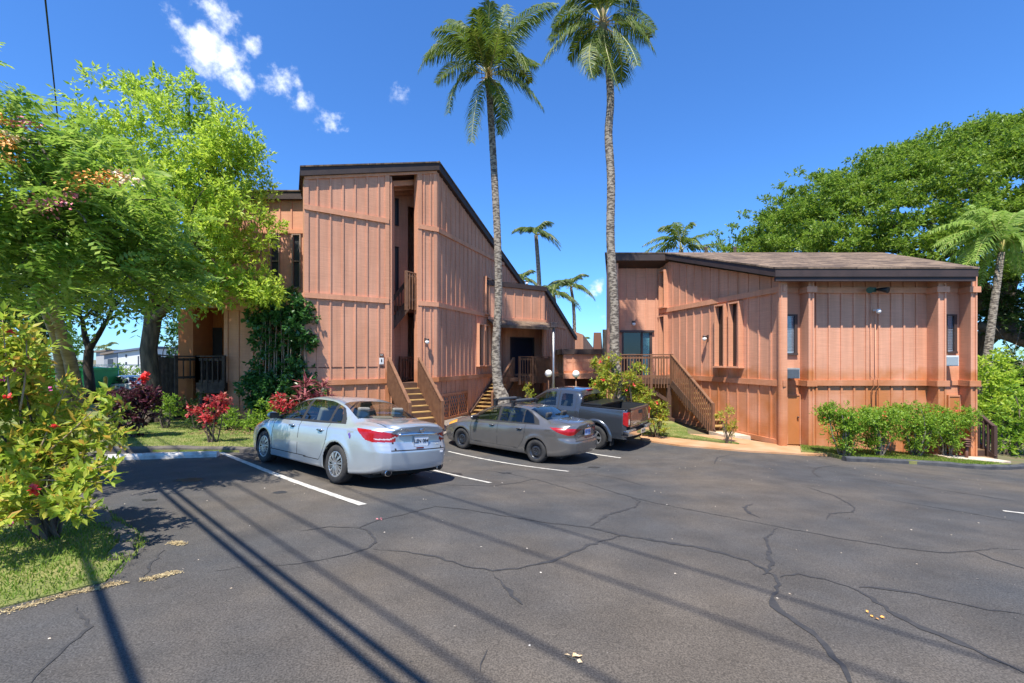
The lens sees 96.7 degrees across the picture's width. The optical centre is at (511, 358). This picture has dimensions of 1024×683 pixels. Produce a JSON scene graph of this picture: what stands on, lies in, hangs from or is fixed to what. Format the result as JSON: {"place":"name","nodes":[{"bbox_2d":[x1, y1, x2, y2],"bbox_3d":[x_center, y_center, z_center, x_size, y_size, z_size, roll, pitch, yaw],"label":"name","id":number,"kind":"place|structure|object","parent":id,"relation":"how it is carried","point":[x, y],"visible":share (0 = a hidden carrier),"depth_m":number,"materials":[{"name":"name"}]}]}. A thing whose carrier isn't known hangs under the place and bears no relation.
{"place":"outdoors","nodes":[
{"label":"outdoors","id":0,"kind":"place"},
{"bbox_2d":[44,0,58,124],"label":"overhead wire","id":1,"kind":"object","parent":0,"point":[45,1],"visible":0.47,"depth_m":12.60,"materials":[{"name":"black"}]},
{"bbox_2d":[0,403,254,607],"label":"lawn","id":2,"kind":"structure","parent":0,"point":[18,599],"depth_m":4.51,"materials":[{"name":"plant"}]},
{"bbox_2d":[5,331,54,416],"bbox_3d":[-18.302,0.494,16.815,2.678,3.666,2.233,0,0,22],"label":"leafy bush","id":3,"kind":"object","parent":2,"relation":"on","point":[42,337],"visible":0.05,"depth_m":17.09,"materials":[{"name":"green plant"}]},
{"bbox_2d":[0,232,95,348],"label":"shade tree","id":4,"kind":"object","parent":2,"relation":"on","point":[16,316],"visible":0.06,"depth_m":18.52,"materials":[{"name":"green plant"}]},
{"bbox_2d":[0,300,139,541],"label":"hibiscus bush","id":5,"kind":"object","parent":2,"relation":"on","point":[25,447],"visible":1,"depth_m":4.46,"materials":[{"name":"green plant"}]},
{"bbox_2d":[47,331,92,367],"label":"leafy bush","id":6,"kind":"object","parent":2,"relation":"on","point":[78,339],"visible":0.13,"depth_m":25.18,"materials":[{"name":"green plant"}]},
{"bbox_2d":[48,366,119,388],"bbox_3d":[-23.908,1.337,25.500,2.038,1.920,2.200,0,0,0],"label":"rubbish container","id":7,"kind":"object","parent":2,"relation":"on","point":[100,373],"visible":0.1,"depth_m":25.56,"materials":[{"name":"green metal"}]},
{"bbox_2d":[3,215,184,403],"bbox_3d":[-20.412,-2.774,21.552,12.546,10.732,7.213,0,0,0],"label":"shade tree","id":8,"kind":"object","parent":2,"relation":"on","point":[88,370],"visible":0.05,"depth_m":23.33,"materials":[{"name":"green plant"}]},
{"bbox_2d":[0,42,225,423],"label":"shower tree","id":9,"kind":"object","parent":2,"relation":"on","point":[58,185],"visible":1,"depth_m":6.50,"materials":[{"name":"green plant"}]},
{"bbox_2d":[110,375,140,388],"bbox_3d":[-23.092,1.693,26.938,5.015,1.470,2.230,0,-1,10],"label":"white sedan","id":10,"kind":"object","parent":2,"relation":"on","point":[122,384],"visible":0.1,"depth_m":26.03,"materials":[{"name":"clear metal"}]},
{"bbox_2d":[97,371,163,437],"bbox_3d":[-10.576,1.333,12.688,1.760,2.016,1.173,0,0,0],"label":"purple bush","id":11,"kind":"object","parent":2,"relation":"on","point":[139,398],"visible":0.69,"depth_m":12.62,"materials":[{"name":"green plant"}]},
{"bbox_2d":[3,59,289,422],"bbox_3d":[-11.569,-3.508,14.640,9.188,12.002,6.714,0,0,0],"label":"broadleaf tree","id":12,"kind":"object","parent":2,"relation":"on","point":[215,188],"visible":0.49,"depth_m":14.07,"materials":[{"name":"green plant"}]},
{"bbox_2d":[150,392,185,427],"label":"hedge shrub","id":13,"kind":"object","parent":2,"relation":"on","point":[172,401],"visible":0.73,"depth_m":14.58,"materials":[{"name":"green plant"}]},
{"bbox_2d":[159,321,177,357],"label":"leafy bush","id":14,"kind":"object","parent":2,"relation":"on","point":[172,328],"visible":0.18,"depth_m":19.34,"materials":[{"name":"green plant"}]},
{"bbox_2d":[158,354,227,420],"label":"timber deck","id":15,"kind":"structure","parent":2,"relation":"on","point":[210,376],"depth_m":16.60,"materials":[{"name":"brown wood"}]},
{"bbox_2d":[176,391,210,428],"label":"hedge shrub","id":16,"kind":"object","parent":2,"relation":"on","point":[193,420],"visible":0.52,"depth_m":14.52,"materials":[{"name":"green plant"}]},
{"bbox_2d":[185,391,233,441],"bbox_3d":[-7.969,1.565,12.060,1.272,1.479,0.841,0,0,0],"label":"red leaf bush","id":17,"kind":"object","parent":2,"relation":"on","point":[217,404],"visible":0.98,"depth_m":11.93,"materials":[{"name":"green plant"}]},
{"bbox_2d":[188,426,254,434],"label":"leaf litter","id":18,"kind":"object","parent":2,"relation":"on","point":[244,432],"visible":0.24,"depth_m":13.52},
{"bbox_2d":[208,397,250,429],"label":"hedge shrub","id":19,"kind":"object","parent":2,"relation":"on","point":[226,423],"visible":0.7,"depth_m":14.35,"materials":[{"name":"green plant"}]},
{"bbox_2d":[239,398,271,431],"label":"hedge shrub","id":20,"kind":"object","parent":2,"relation":"on","point":[253,421],"visible":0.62,"depth_m":14.24,"materials":[{"name":"green plant"}]},
{"bbox_2d":[269,391,286,414],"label":"red tuft plant","id":21,"kind":"object","parent":2,"relation":"on","point":[272,402],"visible":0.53,"depth_m":14.36,"materials":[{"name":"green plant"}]},
{"bbox_2d":[232,276,326,421],"bbox_3d":[-7.839,-0.222,15.503,3.131,5.256,1.612,0,0,0],"label":"climbing shrub","id":22,"kind":"object","parent":2,"relation":"on","point":[279,374],"visible":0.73,"depth_m":15.32,"materials":[{"name":"green plant"}]},
{"bbox_2d":[276,396,300,413],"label":"red tuft plant","id":23,"kind":"object","parent":2,"relation":"on","point":[290,405],"visible":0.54,"depth_m":14.35,"materials":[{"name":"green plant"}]},
{"bbox_2d":[283,368,321,412],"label":"ti plant","id":24,"kind":"object","parent":2,"relation":"on","point":[306,384],"visible":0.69,"depth_m":14.55,"materials":[{"name":"red plant"}]},
{"bbox_2d":[305,377,336,407],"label":"ti plant","id":25,"kind":"object","parent":2,"relation":"on","point":[321,393],"visible":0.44,"depth_m":14.74,"materials":[{"name":"red plant"}]},
{"bbox_2d":[0,434,1023,682],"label":"asphalt","id":26,"kind":"structure","parent":0,"point":[636,608],"depth_m":3.93,"materials":[{"name":"asphalt"}]},
{"bbox_2d":[31,607,93,682],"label":"asphalt crack","id":27,"kind":"object","parent":26,"relation":"on","point":[86,623],"visible":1,"depth_m":2.90,"materials":[{"name":"asphalt"}]},
{"bbox_2d":[0,540,187,613],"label":"dry grass litter","id":28,"kind":"object","parent":26,"relation":"on","point":[177,543],"visible":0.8,"depth_m":3.64,"materials":[{"name":"plant"}]},
{"bbox_2d":[79,451,139,560],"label":"kerb","id":29,"kind":"structure","parent":26,"relation":"on","point":[121,546],"depth_m":4.84,"materials":[{"name":"concrete"}]},
{"bbox_2d":[99,451,218,459],"bbox_3d":[-7.615,2.107,9.882,2.178,0.160,0.180,0,0,-14],"label":"wheel stop","id":30,"kind":"object","parent":26,"relation":"on","point":[165,455],"visible":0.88,"depth_m":9.84,"materials":[{"name":"concrete"}]},
{"bbox_2d":[106,445,256,452],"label":"kerb","id":31,"kind":"structure","parent":26,"relation":"on","point":[241,449],"depth_m":10.76,"materials":[{"name":"concrete"}]},
{"bbox_2d":[174,478,203,481],"bbox_3d":[-5.561,2.071,7.802,0.482,0.021,0.338,0,0,14],"label":"oil stain","id":32,"kind":"object","parent":26,"relation":"on","point":[190,479],"visible":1,"depth_m":7.81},
{"bbox_2d":[219,452,365,504],"bbox_3d":[-4.476,2.116,8.539,6.428,0.156,0.131,0,0,42],"label":"parking line","id":33,"kind":"object","parent":26,"relation":"on","point":[299,482],"visible":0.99,"depth_m":7.88,"materials":[{"name":"white paint"}]},
{"bbox_2d":[253,396,444,483],"bbox_3d":[-3.516,1.504,9.381,5.015,1.470,2.230,-1,-6,38],"label":"silver sedan","id":34,"kind":"object","parent":26,"relation":"on","point":[364,439],"visible":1,"depth_m":8.02,"materials":[{"name":"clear metal"}]},
{"bbox_2d":[377,535,622,570],"bbox_3d":[0.036,1.925,4.455,2.751,0.137,0.832,0,0,-13],"label":"asphalt crack","id":35,"kind":"object","parent":26,"relation":"on","point":[557,558],"visible":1,"depth_m":4.34,"materials":[{"name":"asphalt"}]},
{"bbox_2d":[448,451,564,470],"bbox_3d":[-0.255,2.644,11.814,4.014,0.087,0.103,0,0,39],"label":"parking line","id":36,"kind":"object","parent":26,"relation":"on","point":[504,462],"visible":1,"depth_m":11.79,"materials":[{"name":"white paint"}]},
{"bbox_2d":[492,571,521,603],"bbox_3d":[-0.048,1.830,3.664,0.061,0.052,0.686,0,0,-19],"label":"asphalt crack","id":37,"kind":"object","parent":26,"relation":"on","point":[510,591],"visible":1,"depth_m":3.57,"materials":[{"name":"asphalt"}]},
{"bbox_2d":[446,396,596,462],"bbox_3d":[0.125,1.940,13.456,4.820,1.593,2.230,1,0,38],"label":"grey sedan","id":38,"kind":"object","parent":26,"relation":"on","point":[533,435],"visible":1,"depth_m":12.39,"materials":[{"name":"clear metal"}]},
{"bbox_2d":[215,506,851,682],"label":"asphalt crack","id":39,"kind":"object","parent":26,"relation":"on","point":[773,604],"visible":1,"depth_m":3.88,"materials":[{"name":"asphalt"}]},
{"bbox_2d":[497,386,651,448],"bbox_3d":[1.902,1.832,15.576,5.364,1.775,2.300,2,2,37],"label":"pickup truck","id":40,"kind":"object","parent":26,"relation":"on","point":[617,420],"visible":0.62,"depth_m":14.18,"materials":[{"name":"grey metal"}]},
{"bbox_2d":[590,491,640,525],"bbox_3d":[1.557,2.159,6.631,0.666,0.278,2.463,0,0,14],"label":"asphalt crack","id":41,"kind":"object","parent":26,"relation":"on","point":[604,516],"visible":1,"depth_m":6.25,"materials":[{"name":"asphalt"}]},
{"bbox_2d":[762,528,776,574],"bbox_3d":[2.735,1.999,4.842,0.138,0.177,1.920,0,0,31],"label":"asphalt crack","id":42,"kind":"object","parent":26,"relation":"on","point":[769,557],"visible":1,"depth_m":4.58,"materials":[{"name":"asphalt"}]},
{"bbox_2d":[561,480,1020,552],"bbox_3d":[2.934,2.238,6.734,6.373,0.403,1.065,0,0,43],"label":"asphalt crack","id":43,"kind":"object","parent":26,"relation":"on","point":[831,536],"visible":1,"depth_m":5.15,"materials":[{"name":"asphalt"}]},
{"bbox_2d":[780,573,1023,672],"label":"asphalt crack","id":44,"kind":"object","parent":26,"relation":"on","point":[947,637],"visible":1,"depth_m":3.12,"materials":[{"name":"asphalt"}]},
{"bbox_2d":[842,456,1023,469],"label":"kerb","id":45,"kind":"structure","parent":26,"relation":"on","point":[935,463],"depth_m":12.27,"materials":[{"name":"black concrete"}]},
{"bbox_2d":[862,586,1020,613],"bbox_3d":[3.386,1.906,3.621,1.029,0.019,0.126,0,0,28],"label":"asphalt crack","id":46,"kind":"object","parent":26,"relation":"on","point":[930,596],"visible":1,"depth_m":3.69,"materials":[{"name":"asphalt"}]},
{"bbox_2d":[0,0,1023,360],"label":"sky","id":47,"kind":"structure","parent":0,"point":[736,95],"materials":[{"name":"blue"}]},
{"bbox_2d":[51,360,1023,463],"bbox_3d":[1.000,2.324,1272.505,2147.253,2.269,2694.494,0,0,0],"label":"ground","id":48,"kind":"structure","parent":0,"point":[692,429],"depth_m":17.88,"materials":[{"name":"plant"}]},
{"bbox_2d":[94,350,114,366],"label":"terrace house","id":49,"kind":"structure","parent":48,"relation":"on","point":[99,359],"depth_m":70.00,"materials":[{"name":"grey"}]},
{"bbox_2d":[95,342,117,350],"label":"coconut palm","id":50,"kind":"object","parent":48,"relation":"on","point":[103,346],"visible":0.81,"depth_m":94.91,"materials":[{"name":"green plant"}]},
{"bbox_2d":[100,350,117,367],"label":"terrace house","id":51,"kind":"structure","parent":48,"relation":"on","point":[110,357],"depth_m":62.00,"materials":[{"name":"grey"}]},
{"bbox_2d":[97,364,140,382],"bbox_3d":[-23.813,1.520,27.500,8.300,2.415,0.080,0,0,0],"label":"chain link fence","id":52,"kind":"object","parent":48,"relation":"on","point":[124,370],"visible":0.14,"depth_m":27.49,"materials":[{"name":"silver metal"}]},
{"bbox_2d":[113,362,140,382],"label":"leafy bush","id":53,"kind":"object","parent":48,"relation":"on","point":[123,371],"visible":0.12,"depth_m":30.90,"materials":[{"name":"green plant"}]},
{"bbox_2d":[114,346,176,378],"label":"terrace house","id":54,"kind":"structure","parent":48,"relation":"on","point":[129,357],"depth_m":58.00,"materials":[{"name":"grey"}]},
{"bbox_2d":[178,161,602,429],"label":"apartment building","id":55,"kind":"structure","parent":48,"relation":"on","point":[393,263],"depth_m":17.68,"materials":[{"name":"brown wood"}]},
{"bbox_2d":[213,328,221,357],"bbox_3d":[-12.230,-0.230,18.579,0.800,2.100,0.018,0,0,0],"label":"door","id":56,"kind":"structure","parent":55,"relation":"in","point":[217,332],"depth_m":18.57,"materials":[{"name":"grey"}]},
{"bbox_2d":[269,234,279,288],"bbox_3d":[-9.070,-3.745,17.450,0.384,2.088,0.160,0,0,0],"label":"window","id":57,"kind":"structure","parent":55,"relation":"in","point":[274,260],"depth_m":17.47,"materials":[{"name":"black glass"}]},
{"bbox_2d":[291,234,300,288],"bbox_3d":[-8.246,-3.745,17.450,0.346,2.088,0.160,0,0,0],"label":"window","id":58,"kind":"structure","parent":55,"relation":"in","point":[295,238],"depth_m":17.43,"materials":[{"name":"black glass"}]},
{"bbox_2d":[395,198,398,225],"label":"window","id":59,"kind":"structure","parent":55,"relation":"in","point":[396,199],"depth_m":18.95,"materials":[{"name":"grey"}]},
{"bbox_2d":[395,246,398,292],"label":"window","id":60,"kind":"structure","parent":55,"relation":"in","point":[396,248],"depth_m":18.95,"materials":[{"name":"grey"}]},
{"bbox_2d":[476,323,485,366],"bbox_3d":[-1.518,-0.670,21.877,0.250,2.060,0.665,0,0,21],"label":"window","id":61,"kind":"structure","parent":55,"relation":"in","point":[480,328],"depth_m":22.08,"materials":[{"name":"orange"}]},
{"bbox_2d":[484,276,490,314],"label":"window","id":62,"kind":"structure","parent":55,"relation":"in","point":[486,278],"depth_m":22.45,"materials":[{"name":"black"}]},
{"bbox_2d":[485,324,491,365],"bbox_3d":[-1.258,-0.670,22.556,0.250,2.060,0.641,0,0,21],"label":"window","id":63,"kind":"structure","parent":55,"relation":"in","point":[488,326],"depth_m":22.76,"materials":[{"name":"black"}]},
{"bbox_2d":[510,337,533,373],"bbox_3d":[0.554,-0.195,25.714,1.650,2.070,0.150,0,0,-34],"label":"door","id":64,"kind":"structure","parent":55,"relation":"in","point":[519,346],"depth_m":25.72,"materials":[{"name":"grey"}]},
{"bbox_2d":[443,416,463,434],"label":"gravel","id":65,"kind":"structure","parent":48,"relation":"on","point":[447,421],"depth_m":18.44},
{"bbox_2d":[417,0,559,411],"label":"coconut palm","id":66,"kind":"object","parent":65,"relation":"on","point":[473,46],"visible":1,"depth_m":16.38,"materials":[{"name":"green plant"}]},
{"bbox_2d":[519,270,536,285],"bbox_3d":[0.939,-2.477,39.902,3.223,10.832,3.094,0,0,0],"label":"coconut palm","id":67,"kind":"object","parent":48,"relation":"on","point":[524,274],"visible":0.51,"depth_m":39.86,"materials":[{"name":"green plant"}]},
{"bbox_2d":[511,221,560,285],"bbox_3d":[1.816,-3.747,33.882,3.782,13.238,3.658,0,0,0],"label":"coconut palm","id":68,"kind":"object","parent":48,"relation":"on","point":[539,228],"visible":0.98,"depth_m":33.88,"materials":[{"name":"green plant"}]},
{"bbox_2d":[541,279,580,311],"bbox_3d":[2.757,-1.207,29.887,3.593,8.095,3.458,0,0,0],"label":"coconut palm","id":69,"kind":"object","parent":48,"relation":"on","point":[553,288],"visible":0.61,"depth_m":29.86,"materials":[{"name":"green plant"}]},
{"bbox_2d":[547,274,595,331],"bbox_3d":[4.669,-1.905,35.895,3.784,9.694,3.677,0,0,0],"label":"coconut palm","id":70,"kind":"object","parent":48,"relation":"on","point":[579,286],"visible":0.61,"depth_m":35.88,"materials":[{"name":"green plant"}]},
{"bbox_2d":[555,349,605,399],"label":"link building","id":71,"kind":"structure","parent":48,"relation":"on","point":[576,359],"depth_m":24.30,"materials":[{"name":"brown"}]},
{"bbox_2d":[584,350,627,400],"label":"croton bush","id":72,"kind":"object","parent":48,"relation":"on","point":[604,383],"visible":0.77,"depth_m":15.89,"materials":[{"name":"green plant"}]},
{"bbox_2d":[620,361,652,401],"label":"croton bush","id":73,"kind":"object","parent":48,"relation":"on","point":[631,376],"visible":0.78,"depth_m":16.02,"materials":[{"name":"green plant"}]},
{"bbox_2d":[638,388,670,437],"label":"croton bush","id":74,"kind":"object","parent":48,"relation":"on","point":[660,417],"visible":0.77,"depth_m":15.48,"materials":[{"name":"green plant"}]},
{"bbox_2d":[642,222,720,251],"bbox_3d":[11.077,-3.399,30.230,5.454,12.459,3.885,0,0,0],"label":"coconut palm","id":75,"kind":"object","parent":48,"relation":"on","point":[683,239],"visible":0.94,"depth_m":29.74,"materials":[{"name":"green plant"}]},
{"bbox_2d":[603,246,997,458],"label":"apartment building","id":76,"kind":"structure","parent":48,"relation":"on","point":[764,321],"depth_m":14.57,"materials":[{"name":"brown"}]},
{"bbox_2d":[603,329,653,374],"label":"sliding door","id":77,"kind":"structure","parent":76,"relation":"in","point":[640,342],"depth_m":21.04,"materials":[{"name":"blue"}]},
{"bbox_2d":[658,315,667,374],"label":"column","id":78,"kind":"structure","parent":76,"relation":"in","point":[663,319],"depth_m":20.69,"materials":[{"name":"orange"}]},
{"bbox_2d":[657,269,668,308],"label":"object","id":79,"kind":"structure","parent":76,"relation":"in","point":[663,274],"depth_m":20.37,"materials":[{"name":"orange"}]},
{"bbox_2d":[713,303,727,367],"bbox_3d":[7.731,-0.850,16.832,0.250,2.340,0.620,0,0,-13],"label":"window","id":80,"kind":"structure","parent":76,"relation":"in","point":[720,310],"depth_m":16.93,"materials":[{"name":"orange"}]},
{"bbox_2d":[726,301,743,367],"bbox_3d":[7.905,-0.850,16.101,0.250,2.340,0.620,0,0,-13],"label":"window","id":81,"kind":"structure","parent":76,"relation":"in","point":[732,305],"depth_m":16.26,"materials":[{"name":"orange"}]},
{"bbox_2d":[787,314,797,354],"bbox_3d":[8.918,-0.775,14.565,0.400,1.305,0.130,0,0,0],"label":"window","id":82,"kind":"structure","parent":76,"relation":"in","point":[792,319],"depth_m":14.58,"materials":[{"name":"grey"}]},
{"bbox_2d":[787,368,799,377],"bbox_3d":[8.762,0.445,14.374,0.452,0.328,0.372,0,0,0],"label":"air conditioner","id":83,"kind":"object","parent":76,"relation":"attached to","point":[793,372],"visible":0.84,"depth_m":14.19,"materials":[{"name":"grey"}]},
{"bbox_2d":[787,394,800,443],"bbox_3d":[8.982,1.920,14.508,0.448,1.601,0.116,0,0,0],"label":"door","id":84,"kind":"structure","parent":76,"relation":"in","point":[793,400],"depth_m":14.52,"materials":[{"name":"brown"}]},
{"bbox_2d":[870,293,878,406],"bbox_3d":[11.545,0.025,14.490,0.221,4.250,0.087,0,0,0],"label":"conduit","id":85,"kind":"object","parent":76,"relation":"attached to","point":[875,354],"visible":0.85,"depth_m":14.51,"materials":[{"name":"metal"}]},
{"bbox_2d":[866,287,889,292],"bbox_3d":[11.454,-2.162,14.311,0.743,0.217,0.359,0,0,0],"label":"floodlight","id":86,"kind":"object","parent":76,"relation":"attached to","point":[874,289],"visible":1,"depth_m":14.22,"materials":[{"name":"black metal"}]},
{"bbox_2d":[946,314,957,353],"bbox_3d":[14.054,-0.800,14.565,0.312,1.255,0.130,0,0,0],"label":"window","id":87,"kind":"structure","parent":76,"relation":"in","point":[951,319],"depth_m":14.55,"materials":[{"name":"grey"}]},
{"bbox_2d":[946,356,958,365],"bbox_3d":[13.740,0.055,14.374,0.421,0.328,0.372,0,0,0],"label":"air conditioner","id":88,"kind":"object","parent":76,"relation":"attached to","point":[952,360],"visible":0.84,"depth_m":14.20,"materials":[{"name":"grey"}]},
{"bbox_2d":[947,395,960,454],"bbox_3d":[14.114,2.106,14.533,0.400,1.912,0.066,0,0,0],"label":"door","id":89,"kind":"structure","parent":76,"relation":"in","point":[950,398],"depth_m":14.52,"materials":[{"name":"brown"}]},
{"bbox_2d":[707,106,1023,387],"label":"monkeypod tree","id":90,"kind":"object","parent":48,"relation":"on","point":[794,226],"visible":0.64,"depth_m":25.62,"materials":[{"name":"green plant"}]},
{"bbox_2d":[917,223,971,258],"bbox_3d":[23.582,-2.145,24.645,2.555,11.308,4.000,0,0,43],"label":"manila palm","id":91,"kind":"object","parent":48,"relation":"on","point":[923,241],"visible":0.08,"depth_m":24.95,"materials":[{"name":"green plant"}]},
{"bbox_2d":[918,400,982,455],"bbox_3d":[13.391,2.204,13.985,2.061,1.855,1.310,0,0,0],"label":"flowering shrub","id":92,"kind":"object","parent":48,"relation":"on","point":[963,419],"visible":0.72,"depth_m":13.83,"materials":[{"name":"green plant"}]},
{"bbox_2d":[926,205,1023,433],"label":"manila palm","id":93,"kind":"object","parent":48,"relation":"on","point":[990,233],"visible":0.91,"depth_m":19.87,"materials":[{"name":"green plant"}]},
{"bbox_2d":[977,276,1023,436],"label":"leafy bush","id":94,"kind":"object","parent":48,"relation":"on","point":[1015,313],"visible":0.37,"depth_m":23.94,"materials":[{"name":"green plant"}]},
{"bbox_2d":[977,384,1023,457],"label":"leafy bush","id":95,"kind":"object","parent":48,"relation":"on","point":[1017,440],"visible":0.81,"depth_m":15.59,"materials":[{"name":"green plant"}]},
{"bbox_2d":[977,344,1023,435],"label":"leafy bush","id":96,"kind":"object","parent":48,"relation":"on","point":[996,376],"visible":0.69,"depth_m":18.21,"materials":[{"name":"green plant"}]},
{"bbox_2d":[641,414,738,443],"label":"lawn","id":97,"kind":"structure","parent":0,"point":[672,423],"depth_m":15.97,"materials":[{"name":"plant"}]},
{"bbox_2d":[541,0,658,400],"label":"coconut palm","id":98,"kind":"object","parent":97,"relation":"on","point":[582,41],"visible":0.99,"depth_m":16.28,"materials":[{"name":"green plant"}]},
{"bbox_2d":[589,355,614,396],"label":"croton bush","id":99,"kind":"object","parent":97,"relation":"on","point":[594,363],"visible":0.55,"depth_m":16.46,"materials":[{"name":"yellow plant"}]},
{"bbox_2d":[715,403,740,443],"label":"croton bush","id":100,"kind":"object","parent":97,"relation":"on","point":[728,428],"visible":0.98,"depth_m":14.54,"materials":[{"name":"yellow plant"}]},
{"bbox_2d":[639,434,826,455],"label":"pavement","id":101,"kind":"structure","parent":0,"point":[746,445],"depth_m":14.10,"materials":[{"name":"concrete"}]},
{"bbox_2d":[642,424,1010,464],"bbox_3d":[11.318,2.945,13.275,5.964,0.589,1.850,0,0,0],"label":"lawn","id":102,"kind":"structure","parent":0,"point":[840,456],"depth_m":12.95,"materials":[{"name":"plant"}]},
{"bbox_2d":[809,400,881,455],"bbox_3d":[9.393,1.991,12.723,1.849,1.707,1.233,0,0,0],"label":"flowering shrub","id":103,"kind":"object","parent":102,"relation":"on","point":[847,422],"visible":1,"depth_m":12.58,"materials":[{"name":"green plant"}]},
{"bbox_2d":[850,402,918,455],"bbox_3d":[10.555,2.075,13.036,1.824,1.698,1.249,0,0,0],"label":"flowering shrub","id":104,"kind":"object","parent":102,"relation":"on","point":[883,427],"visible":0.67,"depth_m":12.88,"materials":[{"name":"green plant"}]},
{"bbox_2d":[813,447,963,460],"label":"leaf litter","id":105,"kind":"object","parent":102,"relation":"on","point":[891,454],"visible":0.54,"depth_m":13.45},
{"bbox_2d":[885,400,953,455],"bbox_3d":[11.945,2.117,13.520,1.840,1.815,1.211,0,0,0],"label":"flowering shrub","id":106,"kind":"object","parent":102,"relation":"on","point":[925,426],"visible":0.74,"depth_m":13.33,"materials":[{"name":"green plant"}]},
{"bbox_2d":[933,454,1010,462],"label":"pavement","id":107,"kind":"structure","parent":0,"point":[983,459],"depth_m":13.63,"materials":[{"name":"concrete"}]},
{"bbox_2d":[962,437,970,457],"bbox_3d":[13.724,2.745,13.739,0.200,0.770,0.200,0,0,0],"label":"path light","id":108,"kind":"object","parent":107,"relation":"on","point":[967,444],"visible":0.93,"depth_m":13.70,"materials":[{"name":"wood"}]},
{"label":"soil","id":109,"kind":"structure","parent":0,"visible":0},
{"bbox_2d":[550,322,557,396],"bbox_3d":[1.808,0.536,19.585,0.300,4.202,0.270,0,0,0],"label":"light pole","id":110,"kind":"object","parent":109,"relation":"on","point":[553,325],"visible":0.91,"depth_m":19.57,"materials":[{"name":"metal"}]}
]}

